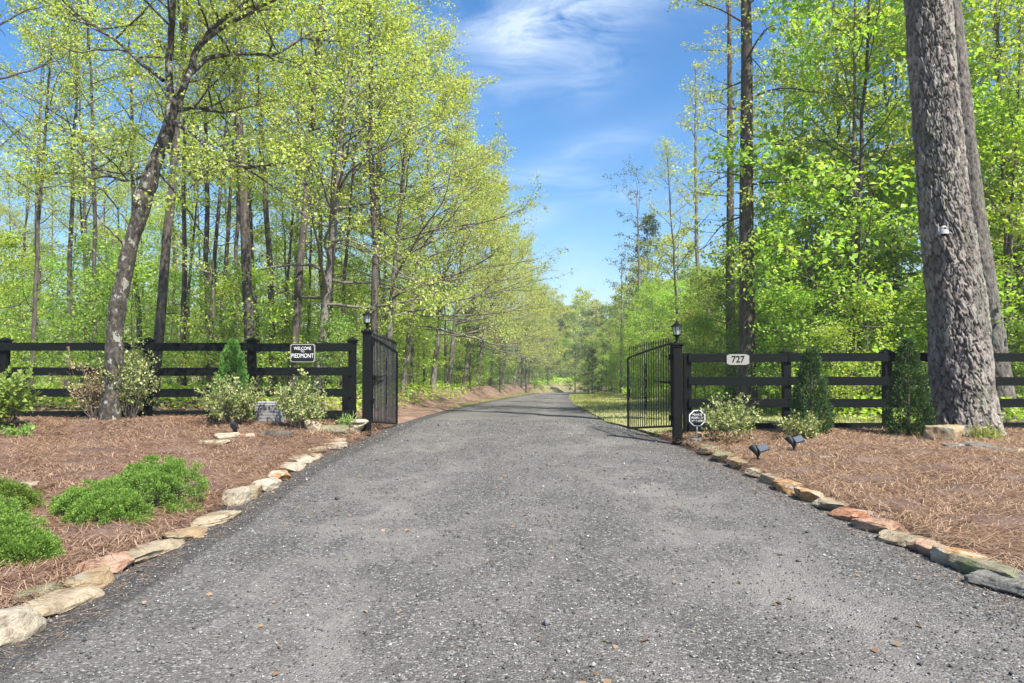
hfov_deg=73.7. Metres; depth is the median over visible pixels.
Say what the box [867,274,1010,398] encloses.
woodland shrub
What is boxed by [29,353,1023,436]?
ground
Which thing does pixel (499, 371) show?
cedar tree
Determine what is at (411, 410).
earth bank
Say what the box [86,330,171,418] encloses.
shrub
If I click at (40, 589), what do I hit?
edging stone
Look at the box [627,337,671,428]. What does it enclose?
iron gate
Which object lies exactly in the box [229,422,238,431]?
solar spotlight
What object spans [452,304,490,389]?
cedar tree
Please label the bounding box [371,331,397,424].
iron gate
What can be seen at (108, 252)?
hardwood tree
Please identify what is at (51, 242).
hardwood tree
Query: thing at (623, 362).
understory tree
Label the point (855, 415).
leaf litter
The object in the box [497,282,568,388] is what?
roadside tree
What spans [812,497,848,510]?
edging stone
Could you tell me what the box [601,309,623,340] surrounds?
distant tree
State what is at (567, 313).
distant tree
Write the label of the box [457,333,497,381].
understory tree
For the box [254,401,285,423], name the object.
slatted box
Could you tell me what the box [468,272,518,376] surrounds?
distant tree
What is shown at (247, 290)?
hardwood tree
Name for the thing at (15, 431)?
broadleaf shrub
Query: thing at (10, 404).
broadleaf shrub
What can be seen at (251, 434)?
bed rock
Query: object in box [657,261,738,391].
understory tree
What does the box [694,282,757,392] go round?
understory tree
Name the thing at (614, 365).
woodland shrub
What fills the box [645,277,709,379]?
understory tree
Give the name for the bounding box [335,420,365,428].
wall stone
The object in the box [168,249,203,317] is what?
hardwood tree
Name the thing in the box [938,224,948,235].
security camera
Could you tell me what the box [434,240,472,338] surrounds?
hardwood tree
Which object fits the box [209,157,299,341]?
hardwood tree
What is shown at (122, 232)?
understory tree
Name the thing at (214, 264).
hardwood tree
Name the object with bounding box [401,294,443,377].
understory tree
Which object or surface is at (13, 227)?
hardwood tree
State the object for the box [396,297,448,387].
understory tree
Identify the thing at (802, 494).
edging stone
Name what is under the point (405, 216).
understory tree
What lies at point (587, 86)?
sky
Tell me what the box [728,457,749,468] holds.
edging stone
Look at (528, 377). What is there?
cedar tree
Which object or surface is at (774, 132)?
understory tree
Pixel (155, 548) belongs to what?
edging stone
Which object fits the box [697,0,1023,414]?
understory tree
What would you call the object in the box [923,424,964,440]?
bed rock
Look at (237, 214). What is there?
hardwood tree
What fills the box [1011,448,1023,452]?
bed rock
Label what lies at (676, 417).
gate post
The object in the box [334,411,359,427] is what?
grassy tuft
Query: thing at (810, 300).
woodland shrub
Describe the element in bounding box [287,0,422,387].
hardwood tree
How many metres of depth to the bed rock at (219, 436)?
10.55 m
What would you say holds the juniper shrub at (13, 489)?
on the planting bed at (124, 526)
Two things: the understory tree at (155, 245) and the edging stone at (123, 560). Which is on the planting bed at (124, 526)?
the edging stone at (123, 560)
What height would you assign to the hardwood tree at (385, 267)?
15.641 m
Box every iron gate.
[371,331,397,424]
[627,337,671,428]
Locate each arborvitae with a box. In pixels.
[204,338,252,420]
[788,345,836,435]
[880,335,938,438]
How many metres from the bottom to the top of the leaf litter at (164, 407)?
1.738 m
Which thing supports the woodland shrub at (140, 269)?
on the ground at (555, 388)
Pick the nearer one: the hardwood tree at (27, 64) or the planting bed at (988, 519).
the planting bed at (988, 519)
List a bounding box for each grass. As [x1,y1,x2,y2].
[433,392,534,407]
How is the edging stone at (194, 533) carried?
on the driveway
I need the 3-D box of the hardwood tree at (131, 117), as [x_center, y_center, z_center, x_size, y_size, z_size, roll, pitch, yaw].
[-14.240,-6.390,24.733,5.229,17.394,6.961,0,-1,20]
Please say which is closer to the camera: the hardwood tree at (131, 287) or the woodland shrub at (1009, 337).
the woodland shrub at (1009, 337)
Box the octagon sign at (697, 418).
[689,410,704,436]
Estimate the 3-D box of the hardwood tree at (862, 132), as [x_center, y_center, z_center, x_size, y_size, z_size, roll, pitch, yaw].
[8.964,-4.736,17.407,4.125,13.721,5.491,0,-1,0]
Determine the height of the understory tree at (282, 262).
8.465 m
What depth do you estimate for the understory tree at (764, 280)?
27.92 m
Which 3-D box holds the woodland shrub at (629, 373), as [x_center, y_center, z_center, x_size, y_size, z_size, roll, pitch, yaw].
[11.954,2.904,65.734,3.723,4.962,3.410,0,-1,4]
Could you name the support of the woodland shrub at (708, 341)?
on the ground at (555, 388)
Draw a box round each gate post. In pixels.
[360,309,374,436]
[669,320,683,444]
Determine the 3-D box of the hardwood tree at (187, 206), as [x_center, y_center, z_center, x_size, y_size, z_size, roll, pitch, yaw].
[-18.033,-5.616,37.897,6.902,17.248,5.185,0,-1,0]
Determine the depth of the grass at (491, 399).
40.47 m
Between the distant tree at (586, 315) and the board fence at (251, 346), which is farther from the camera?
the distant tree at (586, 315)
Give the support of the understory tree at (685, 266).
on the ground at (555, 388)
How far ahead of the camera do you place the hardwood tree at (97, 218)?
38.20 m
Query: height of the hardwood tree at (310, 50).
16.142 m
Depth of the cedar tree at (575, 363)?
104.79 m
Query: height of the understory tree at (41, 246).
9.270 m
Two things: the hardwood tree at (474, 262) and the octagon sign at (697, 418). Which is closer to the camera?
the octagon sign at (697, 418)
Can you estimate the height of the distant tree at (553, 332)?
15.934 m
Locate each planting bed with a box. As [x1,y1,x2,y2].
[0,409,384,608]
[657,427,1023,571]
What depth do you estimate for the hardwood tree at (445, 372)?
40.53 m
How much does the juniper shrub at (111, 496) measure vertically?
0.491 m
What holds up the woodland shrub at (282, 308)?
on the ground at (555, 388)
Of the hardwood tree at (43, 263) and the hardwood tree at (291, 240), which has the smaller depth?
the hardwood tree at (291, 240)
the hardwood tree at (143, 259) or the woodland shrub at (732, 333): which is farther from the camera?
the hardwood tree at (143, 259)
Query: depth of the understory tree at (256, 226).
29.02 m
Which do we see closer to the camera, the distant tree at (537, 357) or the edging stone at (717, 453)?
the edging stone at (717, 453)
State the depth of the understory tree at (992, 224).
20.48 m
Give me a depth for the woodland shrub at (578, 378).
79.82 m
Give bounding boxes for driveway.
[0,389,1023,682]
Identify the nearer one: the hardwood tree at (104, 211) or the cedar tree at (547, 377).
the hardwood tree at (104, 211)
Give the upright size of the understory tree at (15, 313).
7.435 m
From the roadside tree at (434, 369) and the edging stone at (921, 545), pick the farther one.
the roadside tree at (434, 369)
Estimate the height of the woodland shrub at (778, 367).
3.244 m
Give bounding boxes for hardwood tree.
[0,0,126,325]
[0,0,154,386]
[0,0,166,388]
[0,0,204,377]
[0,14,107,383]
[0,89,31,187]
[0,113,75,377]
[0,166,47,317]
[0,169,69,322]
[0,201,33,293]
[0,205,32,289]
[0,206,47,327]
[0,233,45,297]
[1,63,151,381]
[12,183,111,300]
[13,33,140,342]
[14,184,80,381]
[19,0,202,378]
[20,235,60,305]
[40,268,77,366]
[47,153,151,357]
[56,139,145,325]
[75,154,163,258]
[84,0,296,388]
[89,174,157,270]
[97,130,178,332]
[97,222,117,355]
[100,238,157,336]
[102,0,276,405]
[114,223,160,315]
[118,0,325,388]
[118,95,246,381]
[124,0,340,376]
[129,117,261,381]
[132,0,273,386]
[138,93,209,381]
[139,189,181,378]
[141,73,253,355]
[148,248,187,379]
[150,143,223,383]
[156,0,312,384]
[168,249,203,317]
[174,0,284,388]
[181,6,307,386]
[187,4,324,388]
[189,110,262,324]
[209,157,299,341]
[219,239,242,305]
[233,33,354,386]
[234,126,318,356]
[242,20,400,387]
[244,64,343,381]
[251,0,388,397]
[252,200,317,376]
[254,238,283,376]
[255,98,367,387]
[255,236,313,313]
[261,0,361,380]
[262,247,293,306]
[271,165,328,342]
[272,47,396,366]
[275,0,403,307]
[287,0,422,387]
[294,0,458,327]
[301,0,453,397]
[306,250,334,379]
[307,195,365,292]
[308,198,369,354]
[324,70,445,342]
[351,215,401,346]
[372,168,444,335]
[381,147,428,381]
[392,162,481,388]
[401,178,467,383]
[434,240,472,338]
[445,184,510,379]
[447,227,509,381]
[631,135,711,386]
[718,0,866,394]
[736,123,809,307]
[738,33,820,226]
[768,0,908,393]
[778,0,981,414]
[779,44,913,322]
[790,3,997,395]
[817,78,915,330]
[861,189,920,285]
[963,1,1023,221]
[964,0,1023,398]
[967,0,1023,366]
[975,2,1023,324]
[976,120,1023,299]
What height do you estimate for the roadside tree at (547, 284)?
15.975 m
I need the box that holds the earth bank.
[293,384,551,427]
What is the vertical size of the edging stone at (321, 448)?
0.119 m
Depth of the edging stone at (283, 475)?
8.21 m
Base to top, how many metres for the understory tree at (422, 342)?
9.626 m
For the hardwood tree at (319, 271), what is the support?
on the ground at (555, 388)
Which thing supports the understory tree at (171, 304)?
on the ground at (555, 388)
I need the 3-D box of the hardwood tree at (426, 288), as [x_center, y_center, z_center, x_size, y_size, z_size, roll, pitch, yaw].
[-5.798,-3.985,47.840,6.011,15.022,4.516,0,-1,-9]
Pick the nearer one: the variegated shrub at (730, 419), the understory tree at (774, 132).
the variegated shrub at (730, 419)
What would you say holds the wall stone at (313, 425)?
on the planting bed at (124, 526)
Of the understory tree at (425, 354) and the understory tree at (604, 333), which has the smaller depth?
the understory tree at (425, 354)
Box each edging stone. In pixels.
[0,605,46,647]
[9,581,61,605]
[21,586,104,616]
[62,564,114,588]
[67,551,134,576]
[127,538,184,564]
[162,526,207,540]
[190,510,241,526]
[221,486,250,506]
[248,485,262,498]
[251,477,281,491]
[267,470,290,480]
[278,462,305,471]
[288,454,316,464]
[307,446,326,452]
[309,453,321,459]
[320,442,346,448]
[330,438,346,441]
[335,432,353,437]
[349,427,361,433]
[687,436,702,444]
[699,444,717,454]
[712,450,734,462]
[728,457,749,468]
[744,468,761,477]
[759,473,782,485]
[773,479,805,494]
[794,487,824,502]
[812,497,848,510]
[828,507,877,521]
[851,517,908,532]
[877,529,940,546]
[906,537,944,555]
[930,545,989,563]
[947,553,1019,578]
[964,569,1023,597]
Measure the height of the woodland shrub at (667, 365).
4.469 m
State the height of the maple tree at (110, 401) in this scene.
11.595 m
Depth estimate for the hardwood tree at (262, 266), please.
72.00 m
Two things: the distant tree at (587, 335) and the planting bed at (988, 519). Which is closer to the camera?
the planting bed at (988, 519)
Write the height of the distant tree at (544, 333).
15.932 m
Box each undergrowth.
[26,380,480,411]
[193,377,497,386]
[527,375,665,393]
[615,384,1023,421]
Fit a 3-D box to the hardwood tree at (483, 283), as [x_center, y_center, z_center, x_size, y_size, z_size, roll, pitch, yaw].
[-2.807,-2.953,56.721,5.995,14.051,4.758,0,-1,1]
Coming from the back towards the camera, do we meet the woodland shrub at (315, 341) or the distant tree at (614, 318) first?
the distant tree at (614, 318)
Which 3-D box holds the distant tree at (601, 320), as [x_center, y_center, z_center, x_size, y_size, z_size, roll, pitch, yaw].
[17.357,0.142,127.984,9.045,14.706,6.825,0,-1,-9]
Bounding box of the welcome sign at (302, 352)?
[290,344,314,361]
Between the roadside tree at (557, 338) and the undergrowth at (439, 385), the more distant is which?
the roadside tree at (557, 338)
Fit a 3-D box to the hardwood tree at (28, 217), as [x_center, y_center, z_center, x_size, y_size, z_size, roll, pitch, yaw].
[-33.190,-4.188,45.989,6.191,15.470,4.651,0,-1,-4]
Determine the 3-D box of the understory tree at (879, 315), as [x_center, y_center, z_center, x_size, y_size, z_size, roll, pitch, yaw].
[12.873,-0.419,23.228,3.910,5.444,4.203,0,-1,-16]
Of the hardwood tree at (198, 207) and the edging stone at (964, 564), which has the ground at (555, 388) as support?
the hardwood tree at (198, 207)
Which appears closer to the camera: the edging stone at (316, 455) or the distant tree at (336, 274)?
the edging stone at (316, 455)
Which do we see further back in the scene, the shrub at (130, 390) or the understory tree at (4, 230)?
the understory tree at (4, 230)
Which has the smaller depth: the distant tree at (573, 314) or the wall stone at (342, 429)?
the wall stone at (342, 429)
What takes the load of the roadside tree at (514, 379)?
on the ground at (555, 388)
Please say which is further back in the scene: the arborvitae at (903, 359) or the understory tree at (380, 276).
the understory tree at (380, 276)
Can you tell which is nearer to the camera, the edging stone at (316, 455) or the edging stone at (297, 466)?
the edging stone at (297, 466)
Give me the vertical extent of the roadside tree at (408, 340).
15.197 m
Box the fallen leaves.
[4,417,1023,682]
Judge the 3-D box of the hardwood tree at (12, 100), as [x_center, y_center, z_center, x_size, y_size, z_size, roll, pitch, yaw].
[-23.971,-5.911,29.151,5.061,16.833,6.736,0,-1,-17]
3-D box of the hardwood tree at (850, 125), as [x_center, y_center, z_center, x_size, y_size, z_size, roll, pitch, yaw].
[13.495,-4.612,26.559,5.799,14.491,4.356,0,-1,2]
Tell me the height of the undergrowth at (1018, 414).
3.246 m
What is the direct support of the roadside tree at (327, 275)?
on the ground at (555, 388)
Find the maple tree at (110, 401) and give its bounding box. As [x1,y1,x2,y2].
[0,0,386,420]
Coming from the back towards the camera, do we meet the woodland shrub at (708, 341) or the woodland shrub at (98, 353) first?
the woodland shrub at (708, 341)
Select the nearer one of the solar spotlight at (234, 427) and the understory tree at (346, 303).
the solar spotlight at (234, 427)
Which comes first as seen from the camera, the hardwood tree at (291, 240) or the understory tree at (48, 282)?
the hardwood tree at (291, 240)
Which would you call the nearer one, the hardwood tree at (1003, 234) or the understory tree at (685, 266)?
the hardwood tree at (1003, 234)
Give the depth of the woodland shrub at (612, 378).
81.18 m
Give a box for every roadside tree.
[136,0,486,388]
[272,67,567,390]
[290,0,577,389]
[340,120,532,388]
[386,134,567,388]
[400,176,574,386]
[431,229,542,383]
[447,234,579,384]
[454,230,558,385]
[494,265,561,388]
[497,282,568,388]
[509,282,577,383]
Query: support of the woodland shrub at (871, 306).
on the ground at (555, 388)
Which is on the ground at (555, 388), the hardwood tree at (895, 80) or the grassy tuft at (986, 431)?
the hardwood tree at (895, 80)
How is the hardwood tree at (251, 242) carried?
on the ground at (555, 388)
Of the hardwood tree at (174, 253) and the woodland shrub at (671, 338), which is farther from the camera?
the hardwood tree at (174, 253)
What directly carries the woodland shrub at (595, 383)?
on the ground at (555, 388)
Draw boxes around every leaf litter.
[31,386,476,414]
[652,389,1023,421]
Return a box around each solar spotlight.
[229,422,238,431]
[749,443,769,459]
[785,435,804,451]
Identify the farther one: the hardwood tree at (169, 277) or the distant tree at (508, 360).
the distant tree at (508, 360)
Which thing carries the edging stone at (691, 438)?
on the planting bed at (988, 519)
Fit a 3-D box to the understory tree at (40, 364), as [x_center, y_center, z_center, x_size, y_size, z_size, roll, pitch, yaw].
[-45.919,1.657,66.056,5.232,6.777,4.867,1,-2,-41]
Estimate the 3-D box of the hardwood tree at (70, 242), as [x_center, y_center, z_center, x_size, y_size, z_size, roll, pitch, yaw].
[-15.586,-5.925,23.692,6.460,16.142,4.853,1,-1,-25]
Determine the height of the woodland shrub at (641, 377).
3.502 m
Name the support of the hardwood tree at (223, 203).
on the ground at (555, 388)
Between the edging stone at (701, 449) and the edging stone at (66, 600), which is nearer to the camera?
the edging stone at (66, 600)
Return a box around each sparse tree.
[602,241,637,392]
[603,154,660,390]
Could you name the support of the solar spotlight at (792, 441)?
on the planting bed at (988, 519)
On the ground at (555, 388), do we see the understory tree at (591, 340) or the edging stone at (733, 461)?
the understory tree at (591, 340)
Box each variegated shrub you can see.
[192,371,271,423]
[262,368,332,427]
[700,392,766,438]
[774,409,825,438]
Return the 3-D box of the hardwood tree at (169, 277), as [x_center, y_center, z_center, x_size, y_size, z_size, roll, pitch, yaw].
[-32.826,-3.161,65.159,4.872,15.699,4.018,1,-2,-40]
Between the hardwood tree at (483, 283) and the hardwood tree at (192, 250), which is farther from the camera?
the hardwood tree at (483, 283)
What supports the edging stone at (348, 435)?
on the planting bed at (124, 526)
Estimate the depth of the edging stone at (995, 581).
4.37 m
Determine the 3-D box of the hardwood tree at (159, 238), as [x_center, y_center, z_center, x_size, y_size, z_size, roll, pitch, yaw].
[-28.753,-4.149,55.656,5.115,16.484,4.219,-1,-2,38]
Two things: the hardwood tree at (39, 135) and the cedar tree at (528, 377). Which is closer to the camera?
the hardwood tree at (39, 135)
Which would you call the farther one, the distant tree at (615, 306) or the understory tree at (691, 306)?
the distant tree at (615, 306)
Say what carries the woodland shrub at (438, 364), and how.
on the ground at (555, 388)
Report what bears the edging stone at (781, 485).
on the planting bed at (988, 519)
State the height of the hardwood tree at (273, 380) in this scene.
17.662 m
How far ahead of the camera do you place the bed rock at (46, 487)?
6.68 m
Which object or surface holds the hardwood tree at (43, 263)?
on the ground at (555, 388)
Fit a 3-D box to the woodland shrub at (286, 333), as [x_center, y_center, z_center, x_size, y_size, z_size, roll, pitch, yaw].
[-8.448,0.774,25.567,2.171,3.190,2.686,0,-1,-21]
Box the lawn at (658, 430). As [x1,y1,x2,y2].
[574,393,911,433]
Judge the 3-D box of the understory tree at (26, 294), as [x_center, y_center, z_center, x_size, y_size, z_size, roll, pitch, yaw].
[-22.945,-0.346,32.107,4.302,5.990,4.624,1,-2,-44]
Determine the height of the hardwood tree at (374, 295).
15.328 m
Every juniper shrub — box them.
[0,472,46,516]
[0,494,67,567]
[47,454,209,526]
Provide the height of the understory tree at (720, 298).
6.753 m
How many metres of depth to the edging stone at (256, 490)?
7.24 m
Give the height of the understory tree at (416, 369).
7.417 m
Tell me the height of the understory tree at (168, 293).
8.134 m
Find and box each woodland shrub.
[0,292,29,366]
[0,309,21,360]
[20,262,141,403]
[27,315,101,388]
[59,252,194,400]
[71,325,132,385]
[129,351,187,398]
[132,299,200,388]
[161,328,204,388]
[166,276,265,384]
[175,319,205,383]
[184,314,244,398]
[185,256,312,388]
[243,296,318,388]
[260,324,312,385]
[287,315,339,383]
[299,307,360,385]
[307,272,409,390]
[311,306,382,397]
[359,329,411,391]
[390,333,419,381]
[417,341,447,376]
[438,331,483,381]
[459,353,487,385]
[472,349,498,384]
[527,363,546,386]
[560,358,577,379]
[569,358,603,392]
[572,358,592,392]
[585,370,600,390]
[591,351,618,391]
[602,361,624,392]
[603,367,618,389]
[618,347,638,389]
[625,353,655,397]
[631,326,670,396]
[632,356,659,393]
[633,361,661,394]
[649,307,720,398]
[650,328,698,396]
[652,320,712,402]
[657,307,725,398]
[659,311,737,398]
[700,304,782,410]
[706,322,760,398]
[715,312,779,398]
[745,280,864,415]
[746,311,840,415]
[756,317,806,412]
[777,336,812,398]
[792,318,873,419]
[808,283,922,417]
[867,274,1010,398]
[896,290,929,409]
[1001,290,1023,410]
[1008,306,1023,416]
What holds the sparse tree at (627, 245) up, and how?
on the ground at (555, 388)
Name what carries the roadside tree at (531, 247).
on the ground at (555, 388)
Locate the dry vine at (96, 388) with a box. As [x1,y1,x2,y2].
[49,346,123,419]
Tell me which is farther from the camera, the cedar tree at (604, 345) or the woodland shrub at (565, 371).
the woodland shrub at (565, 371)
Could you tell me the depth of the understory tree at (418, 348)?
34.65 m
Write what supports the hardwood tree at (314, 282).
on the ground at (555, 388)
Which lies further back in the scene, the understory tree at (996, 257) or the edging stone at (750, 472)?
the understory tree at (996, 257)
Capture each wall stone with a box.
[303,419,321,431]
[321,425,348,433]
[335,419,368,422]
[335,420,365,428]
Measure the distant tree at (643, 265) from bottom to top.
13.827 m
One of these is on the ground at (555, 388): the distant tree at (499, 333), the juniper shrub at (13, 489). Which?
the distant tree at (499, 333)
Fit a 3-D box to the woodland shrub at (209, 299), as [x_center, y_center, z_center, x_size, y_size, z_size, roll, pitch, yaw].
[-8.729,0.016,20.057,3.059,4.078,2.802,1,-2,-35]
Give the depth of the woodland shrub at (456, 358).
56.03 m
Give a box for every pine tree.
[620,211,675,355]
[903,0,1006,435]
[952,0,1022,421]
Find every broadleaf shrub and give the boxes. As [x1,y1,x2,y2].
[0,360,50,427]
[0,421,34,437]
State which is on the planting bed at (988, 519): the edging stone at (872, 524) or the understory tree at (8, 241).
the edging stone at (872, 524)
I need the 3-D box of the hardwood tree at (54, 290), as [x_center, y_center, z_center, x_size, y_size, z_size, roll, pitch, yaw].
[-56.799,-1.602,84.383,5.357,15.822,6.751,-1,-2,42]
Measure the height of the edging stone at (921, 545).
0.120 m
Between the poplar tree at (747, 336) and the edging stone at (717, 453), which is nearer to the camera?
the edging stone at (717, 453)
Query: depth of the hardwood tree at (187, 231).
41.37 m
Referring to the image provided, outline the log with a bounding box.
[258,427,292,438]
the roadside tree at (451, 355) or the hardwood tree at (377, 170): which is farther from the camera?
the roadside tree at (451, 355)
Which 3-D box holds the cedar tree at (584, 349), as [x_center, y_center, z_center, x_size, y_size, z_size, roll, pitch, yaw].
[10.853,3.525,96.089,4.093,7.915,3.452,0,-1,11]
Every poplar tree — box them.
[654,58,737,392]
[667,0,793,398]
[667,0,872,414]
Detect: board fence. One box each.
[0,337,358,418]
[682,349,1023,434]
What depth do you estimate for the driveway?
4.38 m
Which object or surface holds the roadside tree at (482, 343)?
on the ground at (555, 388)
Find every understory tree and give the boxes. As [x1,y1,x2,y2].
[0,225,64,366]
[0,228,41,342]
[0,273,63,382]
[0,302,26,381]
[1,280,40,362]
[2,238,77,382]
[10,224,155,383]
[10,266,77,382]
[29,326,64,382]
[38,263,148,383]
[90,205,180,365]
[125,262,193,365]
[126,188,230,382]
[136,248,260,384]
[147,281,197,354]
[148,271,199,377]
[172,147,320,364]
[201,225,290,366]
[217,284,276,381]
[239,231,319,381]
[241,268,338,385]
[261,165,386,382]
[262,263,318,358]
[280,275,320,380]
[310,146,441,367]
[315,262,367,357]
[331,280,397,380]
[333,211,423,368]
[363,183,470,388]
[378,240,443,386]
[378,294,433,385]
[379,283,448,381]
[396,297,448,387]
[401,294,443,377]
[402,272,461,382]
[422,282,476,376]
[437,313,484,379]
[447,328,483,378]
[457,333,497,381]
[494,327,521,384]
[524,336,559,378]
[550,335,578,377]
[580,331,614,383]
[587,318,625,387]
[606,343,626,386]
[612,329,637,376]
[614,278,681,386]
[614,326,647,391]
[618,281,679,391]
[621,285,685,389]
[645,255,723,365]
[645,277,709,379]
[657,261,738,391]
[658,263,735,385]
[664,297,722,362]
[669,222,796,391]
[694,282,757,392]
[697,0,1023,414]
[700,132,920,390]
[714,227,837,376]
[716,167,920,412]
[719,0,1023,393]
[755,252,868,393]
[756,107,926,394]
[797,0,1023,409]
[805,77,1023,363]
[832,150,1023,374]
[840,258,923,393]
[896,76,1023,344]
[903,91,1023,375]
[989,217,1023,310]
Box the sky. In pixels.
[0,0,1023,359]
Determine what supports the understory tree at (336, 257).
on the ground at (555, 388)
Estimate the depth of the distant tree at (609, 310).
127.39 m
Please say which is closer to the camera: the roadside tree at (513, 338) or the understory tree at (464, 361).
the roadside tree at (513, 338)
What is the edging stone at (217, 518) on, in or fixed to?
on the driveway
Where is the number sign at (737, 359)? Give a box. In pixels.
[726,354,748,364]
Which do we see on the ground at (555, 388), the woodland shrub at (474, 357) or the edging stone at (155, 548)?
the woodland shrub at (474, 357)
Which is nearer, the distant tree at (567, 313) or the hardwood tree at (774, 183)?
the hardwood tree at (774, 183)
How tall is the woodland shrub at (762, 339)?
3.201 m
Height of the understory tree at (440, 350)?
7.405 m
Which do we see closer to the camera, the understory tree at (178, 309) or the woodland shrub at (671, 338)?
the woodland shrub at (671, 338)
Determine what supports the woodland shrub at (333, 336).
on the ground at (555, 388)
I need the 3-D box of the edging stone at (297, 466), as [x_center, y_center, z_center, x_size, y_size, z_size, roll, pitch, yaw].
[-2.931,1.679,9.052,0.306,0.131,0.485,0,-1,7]
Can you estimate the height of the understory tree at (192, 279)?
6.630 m
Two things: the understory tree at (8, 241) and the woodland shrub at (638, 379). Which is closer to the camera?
the understory tree at (8, 241)
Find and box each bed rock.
[19,481,38,488]
[31,483,54,493]
[174,443,216,447]
[196,439,229,445]
[214,432,239,439]
[240,433,255,436]
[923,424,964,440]
[941,443,965,446]
[961,441,990,446]
[983,445,1013,449]
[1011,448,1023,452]
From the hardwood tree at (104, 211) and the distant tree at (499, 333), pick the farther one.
the distant tree at (499, 333)
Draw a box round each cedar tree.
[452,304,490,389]
[484,319,515,392]
[506,311,537,384]
[508,323,542,392]
[536,320,565,382]
[551,319,574,377]
[564,344,583,392]
[577,340,596,391]
[579,346,606,392]
[593,340,615,392]
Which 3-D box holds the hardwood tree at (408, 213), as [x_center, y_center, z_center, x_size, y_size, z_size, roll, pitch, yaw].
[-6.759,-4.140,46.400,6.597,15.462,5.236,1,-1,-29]
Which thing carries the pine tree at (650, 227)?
on the ground at (555, 388)
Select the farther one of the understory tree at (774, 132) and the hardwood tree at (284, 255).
the hardwood tree at (284, 255)
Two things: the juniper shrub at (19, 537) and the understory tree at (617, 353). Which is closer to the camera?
the juniper shrub at (19, 537)
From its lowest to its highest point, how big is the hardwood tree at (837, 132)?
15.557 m
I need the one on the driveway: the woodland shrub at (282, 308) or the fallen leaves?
the fallen leaves
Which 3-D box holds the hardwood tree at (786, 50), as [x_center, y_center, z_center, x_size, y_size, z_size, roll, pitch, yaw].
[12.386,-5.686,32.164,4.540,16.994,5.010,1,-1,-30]
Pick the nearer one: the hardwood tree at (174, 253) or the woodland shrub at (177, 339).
the woodland shrub at (177, 339)
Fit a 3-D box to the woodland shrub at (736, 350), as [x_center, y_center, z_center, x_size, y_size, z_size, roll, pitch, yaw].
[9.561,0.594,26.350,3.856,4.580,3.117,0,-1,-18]
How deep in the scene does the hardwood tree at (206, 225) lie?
24.05 m
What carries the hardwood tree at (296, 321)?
on the ground at (555, 388)
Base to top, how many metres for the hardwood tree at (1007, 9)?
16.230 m
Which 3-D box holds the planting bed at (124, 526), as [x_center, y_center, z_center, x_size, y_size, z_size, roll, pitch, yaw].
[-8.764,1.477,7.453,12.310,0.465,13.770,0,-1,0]
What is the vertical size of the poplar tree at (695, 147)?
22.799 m
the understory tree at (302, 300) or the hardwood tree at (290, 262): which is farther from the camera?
the hardwood tree at (290, 262)
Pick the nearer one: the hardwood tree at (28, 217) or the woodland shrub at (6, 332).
the woodland shrub at (6, 332)
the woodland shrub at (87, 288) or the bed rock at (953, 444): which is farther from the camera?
the woodland shrub at (87, 288)
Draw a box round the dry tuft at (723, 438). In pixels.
[698,426,747,445]
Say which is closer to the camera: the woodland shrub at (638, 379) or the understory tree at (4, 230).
the understory tree at (4, 230)
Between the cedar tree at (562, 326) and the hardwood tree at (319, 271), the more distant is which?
the cedar tree at (562, 326)
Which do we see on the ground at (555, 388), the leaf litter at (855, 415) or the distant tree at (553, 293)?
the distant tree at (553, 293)
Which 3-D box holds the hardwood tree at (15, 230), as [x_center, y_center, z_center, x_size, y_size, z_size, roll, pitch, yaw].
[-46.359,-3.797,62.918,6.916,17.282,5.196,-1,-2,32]
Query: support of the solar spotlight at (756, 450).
on the planting bed at (988, 519)
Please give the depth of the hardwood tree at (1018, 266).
20.03 m
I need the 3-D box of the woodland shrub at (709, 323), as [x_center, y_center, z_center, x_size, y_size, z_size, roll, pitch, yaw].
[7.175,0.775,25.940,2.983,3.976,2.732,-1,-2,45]
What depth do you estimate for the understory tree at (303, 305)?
27.52 m
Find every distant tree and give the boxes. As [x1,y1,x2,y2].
[127,287,156,340]
[314,255,362,365]
[460,292,516,378]
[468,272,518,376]
[469,268,521,380]
[482,315,517,379]
[518,317,547,380]
[523,302,561,373]
[537,297,569,374]
[542,288,574,372]
[546,299,579,377]
[551,305,584,370]
[561,285,601,371]
[561,305,589,375]
[564,298,592,364]
[571,294,593,345]
[573,308,606,367]
[576,298,608,359]
[576,319,597,369]
[585,304,619,365]
[595,304,623,361]
[599,282,638,376]
[599,286,636,369]
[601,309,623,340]
[608,256,666,372]
[620,276,673,382]
[634,226,717,331]
[661,268,706,343]
[680,262,724,320]
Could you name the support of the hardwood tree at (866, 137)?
on the ground at (555, 388)
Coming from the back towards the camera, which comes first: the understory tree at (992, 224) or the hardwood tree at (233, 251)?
the hardwood tree at (233, 251)
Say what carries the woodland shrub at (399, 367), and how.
on the ground at (555, 388)
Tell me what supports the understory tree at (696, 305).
on the ground at (555, 388)
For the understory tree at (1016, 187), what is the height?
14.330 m
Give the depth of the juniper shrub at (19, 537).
4.67 m
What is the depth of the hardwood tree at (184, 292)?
21.62 m
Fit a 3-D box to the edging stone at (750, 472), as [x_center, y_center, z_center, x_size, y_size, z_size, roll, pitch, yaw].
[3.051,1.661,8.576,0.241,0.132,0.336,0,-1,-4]
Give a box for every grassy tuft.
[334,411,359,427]
[963,422,1007,440]
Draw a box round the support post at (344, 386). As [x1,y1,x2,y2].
[342,375,347,409]

